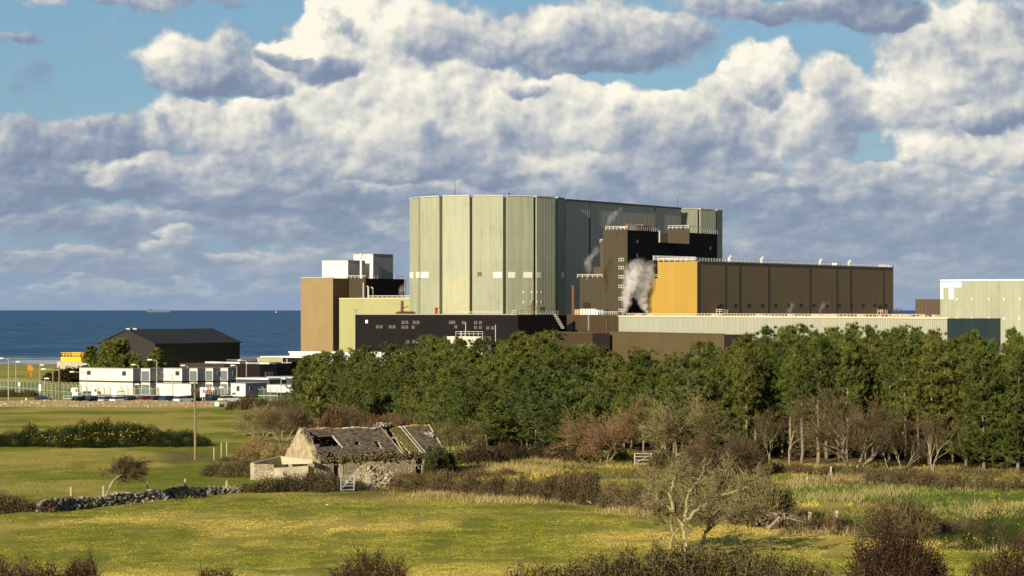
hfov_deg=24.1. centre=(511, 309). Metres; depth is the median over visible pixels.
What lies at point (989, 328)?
long pale building
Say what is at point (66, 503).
dry stone wall
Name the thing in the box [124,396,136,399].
parked car
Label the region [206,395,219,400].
parked car
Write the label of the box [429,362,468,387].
pine tree
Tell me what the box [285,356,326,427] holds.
pine tree
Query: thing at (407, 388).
pine tree
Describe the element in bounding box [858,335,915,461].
pine tree
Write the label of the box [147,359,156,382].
lamp post
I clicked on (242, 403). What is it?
dark bush
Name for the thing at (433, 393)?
pine tree
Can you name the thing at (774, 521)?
fallen board
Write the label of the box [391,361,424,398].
pine tree
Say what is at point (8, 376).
lamp post
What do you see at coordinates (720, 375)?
pine tree
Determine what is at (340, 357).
pine tree
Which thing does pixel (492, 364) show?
pine tree
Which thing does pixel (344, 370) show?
pine tree
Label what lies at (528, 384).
pine tree
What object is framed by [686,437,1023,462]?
undergrowth
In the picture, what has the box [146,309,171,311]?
cargo ship
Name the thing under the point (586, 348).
pine tree
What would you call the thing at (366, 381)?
pine tree
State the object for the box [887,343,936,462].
pine tree
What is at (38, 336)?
sea
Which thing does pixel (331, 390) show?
pine tree
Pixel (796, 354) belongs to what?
pine tree
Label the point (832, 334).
pine tree
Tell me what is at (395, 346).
pine tree
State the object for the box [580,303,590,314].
housing
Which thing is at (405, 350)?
pine tree
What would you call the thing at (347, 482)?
farm gate
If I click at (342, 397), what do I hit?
pine tree
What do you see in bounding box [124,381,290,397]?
works yard
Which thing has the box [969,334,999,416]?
pine tree
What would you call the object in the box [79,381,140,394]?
portable cabin
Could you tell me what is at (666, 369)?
pine tree
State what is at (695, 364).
pine tree
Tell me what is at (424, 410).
pine tree
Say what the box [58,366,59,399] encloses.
wooden pole
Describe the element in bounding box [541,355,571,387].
pine tree
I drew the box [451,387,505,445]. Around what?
pine tree
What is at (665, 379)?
pine tree
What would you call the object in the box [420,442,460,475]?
ivy bush
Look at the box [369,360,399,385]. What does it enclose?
pine tree
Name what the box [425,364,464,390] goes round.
pine tree
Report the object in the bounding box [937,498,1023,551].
gorse bush
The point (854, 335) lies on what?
pine tree
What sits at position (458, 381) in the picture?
pine tree
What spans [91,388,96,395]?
notice
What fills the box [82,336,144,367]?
dark tree
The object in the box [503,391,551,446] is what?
pine tree
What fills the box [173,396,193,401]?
parked car
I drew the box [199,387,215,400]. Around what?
site board
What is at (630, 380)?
pine tree
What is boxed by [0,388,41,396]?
scrub
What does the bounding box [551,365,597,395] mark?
pine tree
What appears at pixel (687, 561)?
bramble thicket
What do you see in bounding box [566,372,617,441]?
pine tree
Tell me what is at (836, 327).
pine tree
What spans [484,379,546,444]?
pine tree
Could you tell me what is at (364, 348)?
pine tree
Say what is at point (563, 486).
hedge
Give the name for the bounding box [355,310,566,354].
black block
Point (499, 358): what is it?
pine tree
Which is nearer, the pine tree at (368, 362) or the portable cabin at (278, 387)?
the pine tree at (368, 362)
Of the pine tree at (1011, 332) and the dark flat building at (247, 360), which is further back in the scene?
the dark flat building at (247, 360)
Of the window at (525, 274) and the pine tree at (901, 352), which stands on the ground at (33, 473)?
the pine tree at (901, 352)
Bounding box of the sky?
[0,0,1023,309]
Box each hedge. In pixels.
[236,465,346,492]
[384,460,603,505]
[594,477,684,514]
[674,463,804,526]
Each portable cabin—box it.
[79,367,140,381]
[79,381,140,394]
[141,368,162,381]
[141,381,162,394]
[155,383,198,396]
[163,368,189,381]
[163,381,189,382]
[189,368,205,381]
[190,381,205,394]
[205,381,219,394]
[206,368,219,380]
[220,367,235,380]
[220,381,236,394]
[231,382,267,396]
[267,384,292,393]
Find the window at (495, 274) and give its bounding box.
[493,272,501,277]
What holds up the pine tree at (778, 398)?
on the ground at (33, 473)
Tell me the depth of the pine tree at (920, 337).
246.18 m
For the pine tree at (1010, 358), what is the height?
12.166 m
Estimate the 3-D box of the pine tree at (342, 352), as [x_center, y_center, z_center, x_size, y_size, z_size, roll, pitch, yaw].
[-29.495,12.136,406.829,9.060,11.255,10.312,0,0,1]
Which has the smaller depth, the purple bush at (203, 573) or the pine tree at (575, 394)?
the purple bush at (203, 573)
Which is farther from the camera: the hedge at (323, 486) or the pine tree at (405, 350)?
the pine tree at (405, 350)
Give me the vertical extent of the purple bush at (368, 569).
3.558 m
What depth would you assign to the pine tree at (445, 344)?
318.35 m
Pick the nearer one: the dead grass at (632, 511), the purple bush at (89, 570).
the purple bush at (89, 570)
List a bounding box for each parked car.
[34,396,55,399]
[71,396,84,400]
[85,396,98,400]
[97,396,110,400]
[109,396,123,400]
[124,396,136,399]
[136,396,150,399]
[150,395,159,399]
[158,395,173,400]
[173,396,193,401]
[183,395,201,400]
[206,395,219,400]
[218,395,240,400]
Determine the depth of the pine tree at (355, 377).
345.37 m
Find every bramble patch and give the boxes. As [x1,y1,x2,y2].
[198,455,254,477]
[392,464,524,480]
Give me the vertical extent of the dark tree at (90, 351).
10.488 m
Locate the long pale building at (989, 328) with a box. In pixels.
[618,313,1000,356]
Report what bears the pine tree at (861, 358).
on the ground at (33, 473)
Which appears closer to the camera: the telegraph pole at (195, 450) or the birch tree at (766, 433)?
the birch tree at (766, 433)
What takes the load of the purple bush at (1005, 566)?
on the ground at (33, 473)
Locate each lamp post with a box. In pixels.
[0,358,8,400]
[70,371,86,395]
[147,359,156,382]
[163,374,172,395]
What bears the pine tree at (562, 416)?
on the ground at (33, 473)
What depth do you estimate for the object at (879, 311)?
913.11 m
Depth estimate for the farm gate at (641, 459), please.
224.35 m
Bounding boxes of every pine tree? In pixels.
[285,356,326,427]
[285,364,314,398]
[288,355,309,389]
[295,356,337,426]
[298,352,323,379]
[308,350,332,362]
[315,362,336,372]
[324,383,337,397]
[325,353,348,374]
[325,373,338,382]
[326,366,337,379]
[328,349,344,361]
[330,367,355,382]
[331,361,346,376]
[331,387,349,403]
[332,378,350,398]
[333,369,351,394]
[333,373,363,401]
[334,346,375,385]
[336,386,369,411]
[337,352,360,375]
[338,351,380,386]
[338,385,352,406]
[345,382,356,392]
[347,373,379,408]
[349,355,377,381]
[350,365,382,380]
[354,397,391,419]
[356,366,380,393]
[358,378,380,408]
[359,344,383,362]
[359,388,375,412]
[365,374,398,410]
[366,365,416,398]
[366,391,393,416]
[367,343,399,374]
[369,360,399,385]
[371,389,402,416]
[374,342,411,375]
[380,384,396,408]
[381,382,404,412]
[383,353,422,387]
[384,375,413,408]
[385,392,419,415]
[388,334,441,381]
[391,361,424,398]
[391,386,421,415]
[399,381,433,418]
[400,334,442,381]
[400,347,421,372]
[400,389,420,422]
[407,336,454,382]
[407,401,422,423]
[408,384,441,424]
[412,347,460,375]
[412,371,434,393]
[412,378,453,427]
[413,354,442,395]
[415,375,440,410]
[415,390,436,422]
[415,392,453,431]
[421,354,462,402]
[422,363,471,404]
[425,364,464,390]
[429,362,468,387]
[430,334,472,377]
[430,376,466,440]
[432,398,483,446]
[433,384,476,432]
[439,390,468,443]
[440,346,483,380]
[440,375,496,423]
[449,336,496,367]
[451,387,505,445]
[457,400,517,444]
[464,367,492,400]
[471,350,502,376]
[480,372,508,400]
[481,348,506,370]
[481,400,519,445]
[482,359,506,423]
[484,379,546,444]
[486,373,522,403]
[489,329,530,353]
[491,375,515,442]
[494,341,522,435]
[495,350,529,381]
[497,356,526,393]
[498,343,539,376]
[501,392,542,444]
[503,379,544,445]
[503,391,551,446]
[511,328,570,372]
[514,329,567,359]
[521,354,557,393]
[523,367,552,401]
[526,339,564,375]
[528,388,576,443]
[529,344,564,372]
[529,398,581,449]
[538,365,560,391]
[538,378,588,412]
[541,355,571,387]
[542,407,591,448]
[551,351,593,386]
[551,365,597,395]
[556,379,594,416]
[559,388,594,446]
[560,344,587,371]
[564,342,596,365]
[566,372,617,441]
[571,395,606,448]
[575,356,613,401]
[577,387,594,413]
[583,369,609,394]
[584,342,635,374]
[584,378,612,423]
[585,380,642,446]
[589,382,623,447]
[590,393,618,449]
[596,370,629,443]
[600,391,646,451]
[603,357,633,384]
[611,385,648,448]
[614,344,660,371]
[615,374,641,445]
[616,387,658,451]
[622,365,656,443]
[627,350,651,441]
[635,391,685,450]
[636,365,671,445]
[638,376,668,446]
[641,384,671,420]
[642,363,680,387]
[646,371,675,445]
[647,350,685,382]
[652,389,696,453]
[668,351,708,400]
[673,375,701,447]
[675,360,704,387]
[679,340,714,368]
[679,367,713,434]
[680,356,705,379]
[699,339,728,437]
[701,360,727,403]
[704,366,743,450]
[708,346,727,396]
[714,346,741,438]
[716,340,749,436]
[718,345,746,436]
[721,347,751,441]
[723,349,780,446]
[725,333,764,351]
[726,349,788,457]
[731,341,795,441]
[749,324,777,343]
[751,341,795,455]
[753,334,786,442]
[759,347,796,456]
[761,347,814,458]
[770,324,802,442]
[773,332,795,434]
[775,342,827,462]
[778,334,847,464]
[781,336,804,442]
[783,336,841,449]
[785,328,850,441]
[786,335,823,438]
[794,323,813,345]
[808,330,858,439]
[808,337,860,458]
[813,343,871,463]
[814,339,866,460]
[820,326,863,441]
[821,326,852,338]
[833,332,869,441]
[838,329,868,436]
[844,321,868,441]
[846,326,907,437]
[847,337,869,450]
[855,338,891,459]
[856,325,877,443]
[856,331,886,440]
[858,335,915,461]
[863,327,899,419]
[870,344,911,459]
[879,339,929,437]
[880,329,930,446]
[880,339,925,464]
[885,339,963,465]
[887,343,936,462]
[891,329,935,436]
[898,323,911,340]
[910,325,925,347]
[911,333,948,394]
[913,335,951,442]
[921,337,988,462]
[923,326,948,435]
[925,341,989,465]
[937,335,993,457]
[939,332,993,433]
[942,335,1000,434]
[948,339,996,432]
[948,345,1020,469]
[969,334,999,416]
[970,329,991,353]
[974,343,1023,442]
[974,346,1023,470]
[987,336,1002,435]
[990,332,1023,444]
[993,342,1014,462]
[997,326,1020,372]
[998,340,1023,465]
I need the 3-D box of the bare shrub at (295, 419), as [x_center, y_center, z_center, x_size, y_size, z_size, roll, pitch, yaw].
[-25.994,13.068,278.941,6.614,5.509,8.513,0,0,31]
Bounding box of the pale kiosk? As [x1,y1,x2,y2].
[447,322,495,352]
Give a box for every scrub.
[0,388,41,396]
[40,365,79,381]
[264,395,443,433]
[439,428,601,446]
[748,511,863,533]
[763,460,1023,490]
[933,515,973,534]
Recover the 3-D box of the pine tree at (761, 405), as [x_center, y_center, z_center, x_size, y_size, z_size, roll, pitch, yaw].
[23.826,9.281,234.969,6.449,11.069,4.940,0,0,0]
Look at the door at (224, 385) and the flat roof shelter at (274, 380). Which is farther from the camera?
the flat roof shelter at (274, 380)
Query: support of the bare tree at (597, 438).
on the ground at (33, 473)
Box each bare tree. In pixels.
[435,416,490,452]
[543,393,650,463]
[632,390,741,456]
[677,421,770,477]
[790,379,935,469]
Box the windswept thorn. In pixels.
[98,453,155,495]
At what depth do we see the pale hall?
762.42 m
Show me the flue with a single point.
(360, 264)
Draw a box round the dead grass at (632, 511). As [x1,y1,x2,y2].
[383,455,1023,552]
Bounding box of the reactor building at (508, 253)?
[409,193,722,314]
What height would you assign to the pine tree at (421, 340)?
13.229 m
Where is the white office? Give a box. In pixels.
[288,351,427,362]
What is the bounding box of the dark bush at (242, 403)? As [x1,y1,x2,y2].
[224,395,271,410]
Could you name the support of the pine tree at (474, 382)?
on the ground at (33, 473)
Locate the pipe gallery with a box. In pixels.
[646,256,693,314]
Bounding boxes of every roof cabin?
[322,260,364,278]
[353,254,393,278]
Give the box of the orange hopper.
[28,365,32,376]
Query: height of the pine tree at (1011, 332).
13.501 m
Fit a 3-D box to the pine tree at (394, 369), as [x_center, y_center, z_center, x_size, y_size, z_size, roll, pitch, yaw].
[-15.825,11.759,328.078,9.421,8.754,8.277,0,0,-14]
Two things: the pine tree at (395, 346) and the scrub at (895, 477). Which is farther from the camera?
the pine tree at (395, 346)
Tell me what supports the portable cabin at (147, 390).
on the ground at (33, 473)
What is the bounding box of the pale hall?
[940,279,1023,354]
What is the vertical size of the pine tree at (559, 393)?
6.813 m
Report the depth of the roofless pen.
203.21 m
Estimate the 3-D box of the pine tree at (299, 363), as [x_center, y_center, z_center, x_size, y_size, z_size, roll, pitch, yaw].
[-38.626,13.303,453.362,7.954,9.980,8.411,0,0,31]
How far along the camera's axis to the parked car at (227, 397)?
454.03 m
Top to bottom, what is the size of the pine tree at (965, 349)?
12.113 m
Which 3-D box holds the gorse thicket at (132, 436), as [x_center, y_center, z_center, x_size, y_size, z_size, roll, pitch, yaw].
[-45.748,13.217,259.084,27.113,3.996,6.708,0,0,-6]
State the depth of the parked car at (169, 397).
453.77 m
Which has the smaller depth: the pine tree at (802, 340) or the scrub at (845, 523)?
the scrub at (845, 523)
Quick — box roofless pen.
[250,456,313,481]
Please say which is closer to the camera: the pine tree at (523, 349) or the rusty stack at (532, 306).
the pine tree at (523, 349)
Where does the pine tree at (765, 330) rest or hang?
on the ground at (33, 473)
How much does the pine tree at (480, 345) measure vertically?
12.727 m
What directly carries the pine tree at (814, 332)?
on the ground at (33, 473)
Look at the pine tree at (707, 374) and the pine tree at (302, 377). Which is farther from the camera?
the pine tree at (302, 377)
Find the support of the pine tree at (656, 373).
on the ground at (33, 473)
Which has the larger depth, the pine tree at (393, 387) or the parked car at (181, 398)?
the parked car at (181, 398)
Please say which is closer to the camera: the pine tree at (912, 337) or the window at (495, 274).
the pine tree at (912, 337)
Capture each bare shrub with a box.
[227,402,289,436]
[251,401,317,440]
[282,399,334,433]
[310,401,357,427]
[343,409,375,427]
[360,409,408,433]
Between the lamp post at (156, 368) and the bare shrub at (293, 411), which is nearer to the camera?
the bare shrub at (293, 411)
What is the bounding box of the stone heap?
[749,510,807,526]
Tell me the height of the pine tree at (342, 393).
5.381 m
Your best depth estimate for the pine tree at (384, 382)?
323.75 m
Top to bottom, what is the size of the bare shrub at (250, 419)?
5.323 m
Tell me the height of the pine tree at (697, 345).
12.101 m
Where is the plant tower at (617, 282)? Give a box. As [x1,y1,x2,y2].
[577,223,717,315]
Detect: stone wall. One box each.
[0,399,230,406]
[35,485,242,511]
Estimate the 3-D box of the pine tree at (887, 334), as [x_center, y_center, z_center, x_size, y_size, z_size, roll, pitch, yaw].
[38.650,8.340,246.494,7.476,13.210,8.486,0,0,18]
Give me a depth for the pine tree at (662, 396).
240.26 m
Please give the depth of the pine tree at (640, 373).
265.77 m
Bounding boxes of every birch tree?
[752,402,791,458]
[785,388,811,466]
[850,413,892,466]
[877,426,931,467]
[913,403,970,473]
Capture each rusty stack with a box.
[396,301,415,313]
[527,301,539,314]
[571,285,574,314]
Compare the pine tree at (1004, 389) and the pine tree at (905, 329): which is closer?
the pine tree at (1004, 389)
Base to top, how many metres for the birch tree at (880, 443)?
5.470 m
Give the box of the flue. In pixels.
[359,253,362,277]
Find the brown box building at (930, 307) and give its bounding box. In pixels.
[915,299,939,316]
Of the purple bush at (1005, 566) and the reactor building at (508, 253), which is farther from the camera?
the reactor building at (508, 253)
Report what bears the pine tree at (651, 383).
on the ground at (33, 473)
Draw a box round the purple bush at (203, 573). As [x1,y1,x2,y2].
[188,556,240,575]
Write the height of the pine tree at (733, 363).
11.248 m
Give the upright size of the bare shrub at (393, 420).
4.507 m
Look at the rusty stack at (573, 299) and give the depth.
831.48 m
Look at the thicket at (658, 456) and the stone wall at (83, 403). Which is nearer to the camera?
the thicket at (658, 456)
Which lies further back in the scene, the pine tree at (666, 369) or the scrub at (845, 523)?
the pine tree at (666, 369)
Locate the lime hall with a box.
[339,295,409,350]
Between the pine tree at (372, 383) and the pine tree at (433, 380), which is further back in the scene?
the pine tree at (372, 383)
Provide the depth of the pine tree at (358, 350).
376.49 m
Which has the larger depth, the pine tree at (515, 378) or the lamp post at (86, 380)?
the lamp post at (86, 380)
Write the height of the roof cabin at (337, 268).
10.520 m
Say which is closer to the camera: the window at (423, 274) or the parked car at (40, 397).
the parked car at (40, 397)
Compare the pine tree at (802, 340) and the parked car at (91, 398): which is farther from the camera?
the parked car at (91, 398)
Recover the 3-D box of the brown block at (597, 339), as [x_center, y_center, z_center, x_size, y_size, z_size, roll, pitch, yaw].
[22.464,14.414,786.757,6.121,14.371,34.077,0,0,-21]
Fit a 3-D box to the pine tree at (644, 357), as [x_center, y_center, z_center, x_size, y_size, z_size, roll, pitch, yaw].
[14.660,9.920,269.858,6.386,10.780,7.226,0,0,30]
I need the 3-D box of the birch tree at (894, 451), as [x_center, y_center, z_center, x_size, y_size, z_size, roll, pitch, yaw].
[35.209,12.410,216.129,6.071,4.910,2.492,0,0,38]
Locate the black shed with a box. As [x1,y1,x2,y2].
[97,328,241,367]
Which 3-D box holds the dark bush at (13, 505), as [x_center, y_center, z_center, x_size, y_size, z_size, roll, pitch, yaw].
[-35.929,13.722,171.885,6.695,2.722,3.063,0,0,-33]
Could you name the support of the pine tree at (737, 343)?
on the ground at (33, 473)
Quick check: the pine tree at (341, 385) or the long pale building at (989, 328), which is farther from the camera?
the long pale building at (989, 328)
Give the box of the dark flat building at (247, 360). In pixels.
[226,359,256,361]
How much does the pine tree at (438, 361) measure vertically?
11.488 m
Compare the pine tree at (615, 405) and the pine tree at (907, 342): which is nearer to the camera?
the pine tree at (907, 342)
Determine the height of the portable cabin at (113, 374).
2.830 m
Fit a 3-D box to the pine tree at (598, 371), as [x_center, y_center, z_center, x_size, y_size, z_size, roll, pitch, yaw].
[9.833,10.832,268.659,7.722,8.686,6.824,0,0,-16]
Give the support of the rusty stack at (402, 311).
on the black block at (373, 330)
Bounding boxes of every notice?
[73,388,77,394]
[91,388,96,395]
[111,387,116,394]
[200,388,204,400]
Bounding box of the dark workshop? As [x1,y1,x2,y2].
[179,361,290,380]
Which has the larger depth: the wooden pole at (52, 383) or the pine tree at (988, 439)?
the wooden pole at (52, 383)
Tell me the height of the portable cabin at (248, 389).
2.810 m
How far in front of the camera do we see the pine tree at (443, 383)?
281.04 m
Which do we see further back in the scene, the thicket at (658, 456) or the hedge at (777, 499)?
the thicket at (658, 456)
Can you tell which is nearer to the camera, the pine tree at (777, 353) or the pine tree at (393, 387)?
the pine tree at (777, 353)
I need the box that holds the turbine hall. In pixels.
[649,255,893,316]
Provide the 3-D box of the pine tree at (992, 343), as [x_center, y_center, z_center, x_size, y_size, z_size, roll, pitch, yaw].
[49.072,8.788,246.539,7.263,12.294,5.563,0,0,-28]
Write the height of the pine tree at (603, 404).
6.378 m
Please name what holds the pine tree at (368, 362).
on the ground at (33, 473)
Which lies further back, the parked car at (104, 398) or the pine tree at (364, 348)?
the parked car at (104, 398)
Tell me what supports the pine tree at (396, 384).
on the ground at (33, 473)
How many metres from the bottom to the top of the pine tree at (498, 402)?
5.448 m
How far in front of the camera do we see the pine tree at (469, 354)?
293.50 m
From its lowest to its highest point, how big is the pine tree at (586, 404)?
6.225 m
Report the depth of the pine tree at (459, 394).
261.03 m
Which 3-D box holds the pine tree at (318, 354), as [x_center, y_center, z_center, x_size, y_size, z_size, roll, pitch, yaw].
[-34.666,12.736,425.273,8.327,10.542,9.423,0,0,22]
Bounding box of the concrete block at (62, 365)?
[57,361,103,369]
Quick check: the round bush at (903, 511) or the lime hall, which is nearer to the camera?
the round bush at (903, 511)
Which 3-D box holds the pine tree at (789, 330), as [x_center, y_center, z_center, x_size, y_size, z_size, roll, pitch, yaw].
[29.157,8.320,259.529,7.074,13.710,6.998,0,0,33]
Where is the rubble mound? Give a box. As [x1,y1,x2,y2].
[342,461,400,488]
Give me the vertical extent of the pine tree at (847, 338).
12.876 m
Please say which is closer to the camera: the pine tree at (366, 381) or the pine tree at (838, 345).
the pine tree at (838, 345)
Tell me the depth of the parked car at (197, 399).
455.53 m
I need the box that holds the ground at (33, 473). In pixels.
[0,364,1023,575]
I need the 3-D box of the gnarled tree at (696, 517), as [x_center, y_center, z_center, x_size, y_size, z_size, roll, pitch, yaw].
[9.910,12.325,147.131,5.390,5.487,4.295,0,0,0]
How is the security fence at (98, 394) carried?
on the ground at (33, 473)
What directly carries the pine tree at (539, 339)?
on the ground at (33, 473)
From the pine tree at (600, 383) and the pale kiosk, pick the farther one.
the pale kiosk
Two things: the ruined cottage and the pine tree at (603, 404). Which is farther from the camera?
the pine tree at (603, 404)
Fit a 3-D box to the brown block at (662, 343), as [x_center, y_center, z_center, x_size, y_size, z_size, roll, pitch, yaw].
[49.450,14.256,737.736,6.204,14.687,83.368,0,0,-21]
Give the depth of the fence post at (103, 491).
181.45 m
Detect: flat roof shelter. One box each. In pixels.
[236,377,287,394]
[269,376,297,383]
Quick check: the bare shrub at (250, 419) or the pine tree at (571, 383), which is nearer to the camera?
the pine tree at (571, 383)
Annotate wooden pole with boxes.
[52,368,53,399]
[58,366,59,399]
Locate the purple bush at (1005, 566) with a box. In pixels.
[961,537,1023,575]
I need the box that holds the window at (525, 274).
[523,272,531,277]
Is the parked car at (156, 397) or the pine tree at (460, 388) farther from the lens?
the parked car at (156, 397)
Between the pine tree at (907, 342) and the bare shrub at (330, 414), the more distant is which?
the bare shrub at (330, 414)
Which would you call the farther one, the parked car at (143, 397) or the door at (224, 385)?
the door at (224, 385)
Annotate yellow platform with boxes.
[60,352,85,361]
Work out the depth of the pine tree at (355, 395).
325.98 m
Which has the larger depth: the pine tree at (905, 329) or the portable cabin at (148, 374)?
the portable cabin at (148, 374)
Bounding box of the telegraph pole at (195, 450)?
[191,380,198,459]
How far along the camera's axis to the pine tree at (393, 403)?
309.22 m
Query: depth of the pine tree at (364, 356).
363.53 m
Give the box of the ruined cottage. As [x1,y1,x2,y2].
[285,422,442,477]
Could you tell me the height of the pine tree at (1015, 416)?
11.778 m
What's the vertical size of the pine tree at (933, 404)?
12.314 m
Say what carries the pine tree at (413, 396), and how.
on the ground at (33, 473)
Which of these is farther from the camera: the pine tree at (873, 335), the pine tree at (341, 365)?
the pine tree at (341, 365)
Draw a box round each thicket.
[0,415,212,447]
[452,437,596,464]
[504,528,840,575]
[608,441,776,474]
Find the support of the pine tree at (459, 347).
on the ground at (33, 473)
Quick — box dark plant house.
[344,275,405,297]
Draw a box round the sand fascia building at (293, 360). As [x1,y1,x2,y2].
[257,355,329,375]
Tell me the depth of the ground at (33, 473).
170.60 m
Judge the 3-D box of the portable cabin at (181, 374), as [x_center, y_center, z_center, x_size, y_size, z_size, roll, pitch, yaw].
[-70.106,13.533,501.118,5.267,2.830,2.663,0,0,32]
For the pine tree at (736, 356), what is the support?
on the ground at (33, 473)
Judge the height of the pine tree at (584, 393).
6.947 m
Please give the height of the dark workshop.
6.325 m
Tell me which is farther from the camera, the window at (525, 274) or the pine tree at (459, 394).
the window at (525, 274)
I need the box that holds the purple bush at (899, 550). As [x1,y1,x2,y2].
[836,500,955,575]
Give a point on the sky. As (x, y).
(155, 154)
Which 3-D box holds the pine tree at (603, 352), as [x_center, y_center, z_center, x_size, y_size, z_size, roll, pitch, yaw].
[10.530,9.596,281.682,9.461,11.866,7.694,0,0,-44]
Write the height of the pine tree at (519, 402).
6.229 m
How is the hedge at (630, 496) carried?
on the ground at (33, 473)
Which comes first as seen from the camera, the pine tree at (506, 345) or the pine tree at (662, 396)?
the pine tree at (662, 396)
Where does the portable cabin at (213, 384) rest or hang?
on the ground at (33, 473)
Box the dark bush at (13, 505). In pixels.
[0,485,55,514]
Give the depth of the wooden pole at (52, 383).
446.89 m
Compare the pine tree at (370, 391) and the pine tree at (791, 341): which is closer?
the pine tree at (791, 341)
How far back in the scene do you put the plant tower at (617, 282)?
856.94 m
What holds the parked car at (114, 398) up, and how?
on the car park
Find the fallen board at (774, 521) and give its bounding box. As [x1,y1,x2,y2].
[768,516,780,528]
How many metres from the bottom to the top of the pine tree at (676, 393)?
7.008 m
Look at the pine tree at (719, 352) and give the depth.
258.92 m
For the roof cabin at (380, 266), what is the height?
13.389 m
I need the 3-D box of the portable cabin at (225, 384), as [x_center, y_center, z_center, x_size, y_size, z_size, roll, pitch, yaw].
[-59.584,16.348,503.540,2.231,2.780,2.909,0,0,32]
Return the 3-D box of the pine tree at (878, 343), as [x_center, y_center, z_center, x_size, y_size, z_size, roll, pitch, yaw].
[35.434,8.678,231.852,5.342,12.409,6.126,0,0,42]
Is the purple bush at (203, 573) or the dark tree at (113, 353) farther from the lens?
the dark tree at (113, 353)
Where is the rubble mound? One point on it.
(371, 474)
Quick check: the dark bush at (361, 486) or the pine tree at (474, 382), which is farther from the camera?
the pine tree at (474, 382)
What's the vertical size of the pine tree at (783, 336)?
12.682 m
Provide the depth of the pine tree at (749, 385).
230.31 m
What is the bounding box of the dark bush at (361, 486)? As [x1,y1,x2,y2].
[351,476,368,490]
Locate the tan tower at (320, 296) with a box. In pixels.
[301,277,347,350]
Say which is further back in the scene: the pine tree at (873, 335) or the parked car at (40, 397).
the parked car at (40, 397)
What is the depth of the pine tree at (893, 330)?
251.81 m
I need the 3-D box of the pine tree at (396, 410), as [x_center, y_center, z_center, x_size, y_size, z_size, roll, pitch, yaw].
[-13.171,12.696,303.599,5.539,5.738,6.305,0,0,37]
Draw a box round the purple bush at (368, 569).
[326,542,411,575]
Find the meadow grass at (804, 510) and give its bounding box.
[129,446,1023,519]
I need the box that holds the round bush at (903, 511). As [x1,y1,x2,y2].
[851,493,945,538]
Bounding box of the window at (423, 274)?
[421,272,428,277]
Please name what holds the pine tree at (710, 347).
on the ground at (33, 473)
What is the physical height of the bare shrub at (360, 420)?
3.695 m
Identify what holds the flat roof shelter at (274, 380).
on the works yard at (206, 396)
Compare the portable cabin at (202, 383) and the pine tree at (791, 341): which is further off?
the portable cabin at (202, 383)
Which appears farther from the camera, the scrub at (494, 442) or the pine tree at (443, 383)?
the pine tree at (443, 383)
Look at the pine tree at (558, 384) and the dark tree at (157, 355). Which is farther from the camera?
the dark tree at (157, 355)
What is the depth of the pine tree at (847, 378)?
225.44 m
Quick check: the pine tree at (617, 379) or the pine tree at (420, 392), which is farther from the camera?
the pine tree at (420, 392)
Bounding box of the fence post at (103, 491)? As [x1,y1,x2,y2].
[102,486,104,496]
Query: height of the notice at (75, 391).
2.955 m
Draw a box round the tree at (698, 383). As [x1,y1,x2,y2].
[649,370,745,443]
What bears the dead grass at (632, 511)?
on the ground at (33, 473)
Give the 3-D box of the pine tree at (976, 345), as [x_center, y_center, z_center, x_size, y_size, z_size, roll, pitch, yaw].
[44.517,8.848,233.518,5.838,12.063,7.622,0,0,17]
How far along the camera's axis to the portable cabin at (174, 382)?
500.24 m
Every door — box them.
[141,371,148,380]
[141,385,148,393]
[190,371,196,379]
[206,371,211,379]
[221,371,226,379]
[221,384,226,392]
[265,372,272,376]
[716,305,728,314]
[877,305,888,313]
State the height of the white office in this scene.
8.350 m
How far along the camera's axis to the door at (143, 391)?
498.39 m
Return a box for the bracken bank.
[229,434,289,459]
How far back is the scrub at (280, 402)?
333.90 m
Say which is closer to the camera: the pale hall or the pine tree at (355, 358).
the pine tree at (355, 358)
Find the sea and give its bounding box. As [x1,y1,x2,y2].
[0,310,914,363]
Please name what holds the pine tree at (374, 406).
on the ground at (33, 473)
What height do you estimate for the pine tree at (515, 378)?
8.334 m
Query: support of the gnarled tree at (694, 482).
on the ground at (33, 473)
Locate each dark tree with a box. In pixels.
[77,344,100,367]
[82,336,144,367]
[141,346,168,367]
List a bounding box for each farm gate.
[340,474,353,490]
[634,453,651,463]
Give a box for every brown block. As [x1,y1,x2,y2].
[553,332,609,359]
[609,331,741,370]
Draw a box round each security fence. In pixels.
[0,378,80,397]
[78,385,157,395]
[198,386,277,400]
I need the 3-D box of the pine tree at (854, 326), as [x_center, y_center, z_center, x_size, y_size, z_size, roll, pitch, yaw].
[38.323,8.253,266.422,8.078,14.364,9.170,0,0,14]
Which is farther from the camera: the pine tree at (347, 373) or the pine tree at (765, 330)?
the pine tree at (347, 373)
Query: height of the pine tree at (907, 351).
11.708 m
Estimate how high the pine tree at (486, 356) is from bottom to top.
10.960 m
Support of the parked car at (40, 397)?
on the car park
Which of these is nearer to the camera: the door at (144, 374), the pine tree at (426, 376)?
the pine tree at (426, 376)
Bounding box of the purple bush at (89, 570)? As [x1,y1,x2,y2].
[0,545,104,575]
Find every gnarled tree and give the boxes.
[630,466,717,548]
[636,452,770,552]
[698,448,781,549]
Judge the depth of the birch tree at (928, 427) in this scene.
211.12 m
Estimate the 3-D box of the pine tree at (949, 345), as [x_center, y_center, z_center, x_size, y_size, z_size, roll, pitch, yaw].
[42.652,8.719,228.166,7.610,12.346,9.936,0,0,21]
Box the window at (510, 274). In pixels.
[508,272,514,277]
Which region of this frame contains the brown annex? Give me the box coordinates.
[567,311,632,332]

